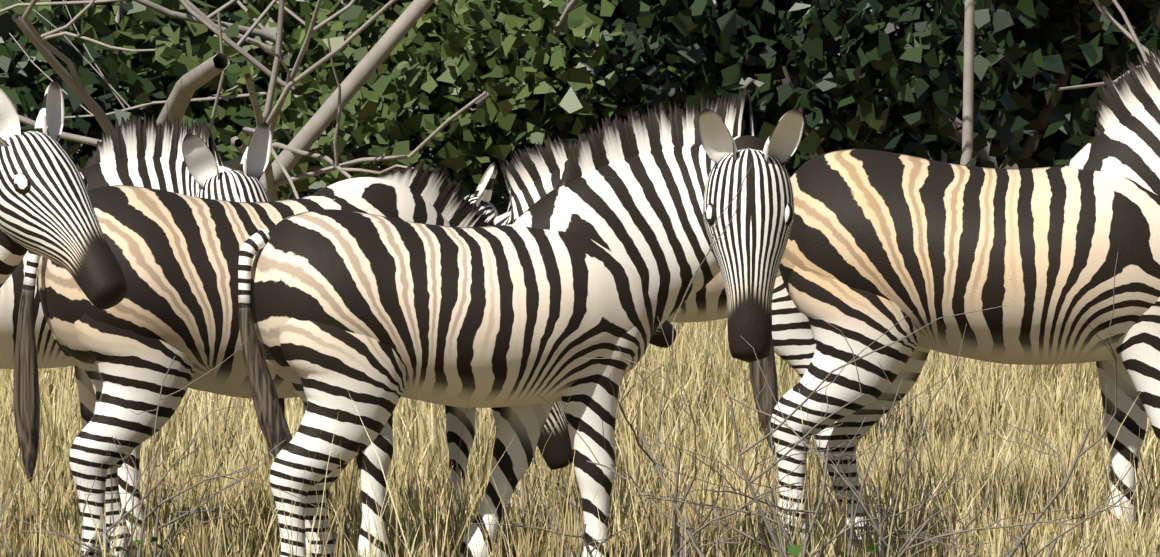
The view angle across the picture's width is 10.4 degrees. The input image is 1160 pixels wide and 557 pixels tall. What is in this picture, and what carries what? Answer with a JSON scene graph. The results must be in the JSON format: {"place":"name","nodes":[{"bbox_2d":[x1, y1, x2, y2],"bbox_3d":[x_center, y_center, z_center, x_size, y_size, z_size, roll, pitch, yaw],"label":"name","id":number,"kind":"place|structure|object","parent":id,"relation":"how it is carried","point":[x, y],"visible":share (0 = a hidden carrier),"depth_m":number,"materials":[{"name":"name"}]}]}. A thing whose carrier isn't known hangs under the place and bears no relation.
{"place":"outdoors","nodes":[
{"label":"outdoors","id":0,"kind":"place"},
{"bbox_2d":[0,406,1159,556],"bbox_3d":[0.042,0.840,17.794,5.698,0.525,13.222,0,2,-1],"label":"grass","id":1,"kind":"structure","parent":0,"point":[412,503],"depth_m":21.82,"materials":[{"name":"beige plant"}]},
{"bbox_2d":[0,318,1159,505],"bbox_3d":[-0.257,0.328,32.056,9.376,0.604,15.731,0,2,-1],"label":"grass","id":2,"kind":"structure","parent":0,"point":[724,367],"depth_m":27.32,"materials":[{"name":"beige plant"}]},
{"bbox_2d":[0,320,1159,556],"bbox_3d":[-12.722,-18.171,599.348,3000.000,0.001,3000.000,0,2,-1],"label":"ground","id":3,"kind":"structure","parent":0,"point":[652,523],"depth_m":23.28,"materials":[{"name":"beige plant"}]},
{"bbox_2d":[2,0,90,133],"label":"bush","id":4,"kind":"object","parent":3,"relation":"on","point":[83,125],"depth_m":44.75,"materials":[{"name":"green plant"}]},
{"bbox_2d":[0,80,126,309],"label":"zebra","id":5,"kind":"object","parent":3,"relation":"on","point":[47,211],"visible":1,"depth_m":18.81},
{"bbox_2d":[8,0,118,14],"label":"bush","id":6,"kind":"object","parent":3,"relation":"on","point":[102,7],"depth_m":51.57,"materials":[{"name":"green plant"}]},
{"bbox_2d":[114,0,128,23],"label":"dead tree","id":7,"kind":"object","parent":3,"relation":"on","point":[121,11],"visible":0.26,"depth_m":47.62,"materials":[{"name":"grey wood"}]},
{"bbox_2d":[0,406,244,556],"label":"shrub","id":8,"kind":"object","parent":3,"relation":"on","point":[124,551],"visible":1,"depth_m":17.32,"materials":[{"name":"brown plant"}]},
{"bbox_2d":[0,114,271,553],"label":"zebra","id":9,"kind":"object","parent":3,"relation":"on","point":[174,158],"visible":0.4,"depth_m":21.67},
{"bbox_2d":[0,0,299,199],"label":"bush","id":10,"kind":"object","parent":3,"relation":"on","point":[23,78],"visible":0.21,"depth_m":44.57,"materials":[{"name":"green plant"}]},
{"bbox_2d":[0,339,317,556],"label":"shrub","id":11,"kind":"object","parent":3,"relation":"on","point":[157,507],"visible":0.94,"depth_m":17.57,"materials":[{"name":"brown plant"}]},
{"bbox_2d":[12,0,413,178],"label":"dead tree","id":12,"kind":"object","parent":3,"relation":"on","point":[188,84],"visible":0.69,"depth_m":38.08,"materials":[{"name":"grey wood"}]},
{"bbox_2d":[0,0,493,199],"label":"bush","id":13,"kind":"object","parent":3,"relation":"on","point":[144,30],"visible":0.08,"depth_m":47.17,"materials":[{"name":"green plant"}]},
{"bbox_2d":[0,0,579,151],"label":"dead tree","id":14,"kind":"object","parent":3,"relation":"on","point":[571,5],"visible":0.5,"depth_m":43.16,"materials":[{"name":"grey wood"}]},
{"bbox_2d":[14,162,572,556],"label":"zebra","id":15,"kind":"object","parent":3,"relation":"on","point":[176,255],"visible":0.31,"depth_m":20.33},
{"bbox_2d":[133,0,496,209],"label":"dead tree","id":16,"kind":"object","parent":3,"relation":"on","point":[263,32],"visible":0.25,"depth_m":44.49,"materials":[{"name":"grey wood"}]},
{"bbox_2d":[208,0,487,200],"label":"dead tree","id":17,"kind":"object","parent":3,"relation":"on","point":[272,183],"visible":0.25,"depth_m":37.45,"materials":[{"name":"grey wood"}]},
{"bbox_2d":[303,0,540,210],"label":"bush","id":18,"kind":"object","parent":3,"relation":"on","point":[306,193],"depth_m":51.77,"materials":[{"name":"green plant"}]},
{"bbox_2d":[274,218,675,530],"bbox_3d":[-0.381,0.363,22.821,1.852,1.204,0.532,-2,2,-39],"label":"zebra","id":19,"kind":"object","parent":3,"relation":"on","point":[455,418],"visible":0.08,"depth_m":22.87},
{"bbox_2d":[259,0,716,196],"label":"dead tree","id":20,"kind":"object","parent":3,"relation":"on","point":[310,132],"visible":0.57,"depth_m":40.81,"materials":[{"name":"grey wood"}]},
{"bbox_2d":[27,0,1008,214],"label":"bush","id":21,"kind":"object","parent":3,"relation":"on","point":[505,58],"visible":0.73,"depth_m":42.12,"materials":[{"name":"green plant"}]},
{"bbox_2d":[238,89,803,556],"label":"zebra","id":22,"kind":"object","parent":3,"relation":"on","point":[576,277],"visible":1,"depth_m":19.63},
{"bbox_2d":[152,1,1089,176],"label":"bush","id":23,"kind":"object","parent":3,"relation":"on","point":[392,15],"depth_m":44.58,"materials":[{"name":"green plant"}]},
{"bbox_2d":[464,136,817,450],"bbox_3d":[0.203,0.122,26.585,2.178,1.446,0.631,0,2,-1],"label":"zebra","id":24,"kind":"object","parent":3,"relation":"on","point":[532,176],"visible":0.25,"depth_m":26.44},
{"bbox_2d":[473,447,817,556],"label":"shrub","id":25,"kind":"object","parent":3,"relation":"on","point":[583,539],"visible":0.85,"depth_m":18.33,"materials":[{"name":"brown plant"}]},
{"bbox_2d":[537,316,996,556],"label":"shrub","id":26,"kind":"object","parent":3,"relation":"on","point":[718,518],"visible":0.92,"depth_m":17.40,"materials":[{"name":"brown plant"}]},
{"bbox_2d":[435,0,1156,171],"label":"bush","id":27,"kind":"object","parent":3,"relation":"on","point":[892,64],"visible":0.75,"depth_m":42.83,"materials":[{"name":"green plant"}]},
{"bbox_2d":[624,23,1018,168],"bbox_3d":[1.396,-3.114,45.422,3.438,6.703,4.572,1,2,23],"label":"bush","id":28,"kind":"object","parent":3,"relation":"on","point":[982,155],"visible":0.04,"depth_m":46.11,"materials":[{"name":"green plant"}]},
{"bbox_2d":[581,164,1158,556],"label":"shrub","id":29,"kind":"object","parent":3,"relation":"on","point":[794,550],"visible":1,"depth_m":17.08,"materials":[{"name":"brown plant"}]},
{"bbox_2d":[677,253,1159,556],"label":"shrub","id":30,"kind":"object","parent":3,"relation":"on","point":[1024,535],"visible":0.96,"depth_m":17.57,"materials":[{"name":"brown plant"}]},
{"bbox_2d":[749,49,1159,554],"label":"zebra","id":31,"kind":"object","parent":3,"relation":"on","point":[879,244],"visible":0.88,"depth_m":21.08},
{"bbox_2d":[960,0,974,165],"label":"dead tree","id":32,"kind":"object","parent":3,"relation":"on","point":[968,104],"visible":0.5,"depth_m":41.56,"materials":[{"name":"grey wood"}]},
{"bbox_2d":[849,0,1159,167],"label":"bush","id":33,"kind":"object","parent":3,"relation":"on","point":[1061,32],"visible":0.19,"depth_m":51.30,"materials":[{"name":"green plant"}]},
{"bbox_2d":[903,70,1105,147],"bbox_3d":[2.239,-2.327,56.489,8.654,4.474,7.044,-1,2,-26],"label":"bush","id":34,"kind":"object","parent":3,"relation":"on","point":[1021,143],"depth_m":54.39,"materials":[{"name":"green plant"}]},
{"bbox_2d":[947,73,1106,165],"bbox_3d":[5.410,-1.923,56.835,8.526,3.647,7.340,2,2,40],"label":"bush","id":35,"kind":"object","parent":3,"relation":"on","point":[1053,139],"depth_m":54.83,"materials":[{"name":"green plant"}]},
{"bbox_2d":[932,463,1157,556],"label":"shrub","id":36,"kind":"object","parent":3,"relation":"on","point":[1025,547],"visible":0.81,"depth_m":17.98,"materials":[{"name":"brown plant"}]},
{"bbox_2d":[1058,0,1155,89],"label":"dead tree","id":37,"kind":"object","parent":3,"relation":"on","point":[1134,39],"visible":0.29,"depth_m":40.06,"materials":[{"name":"grey wood"}]}
]}

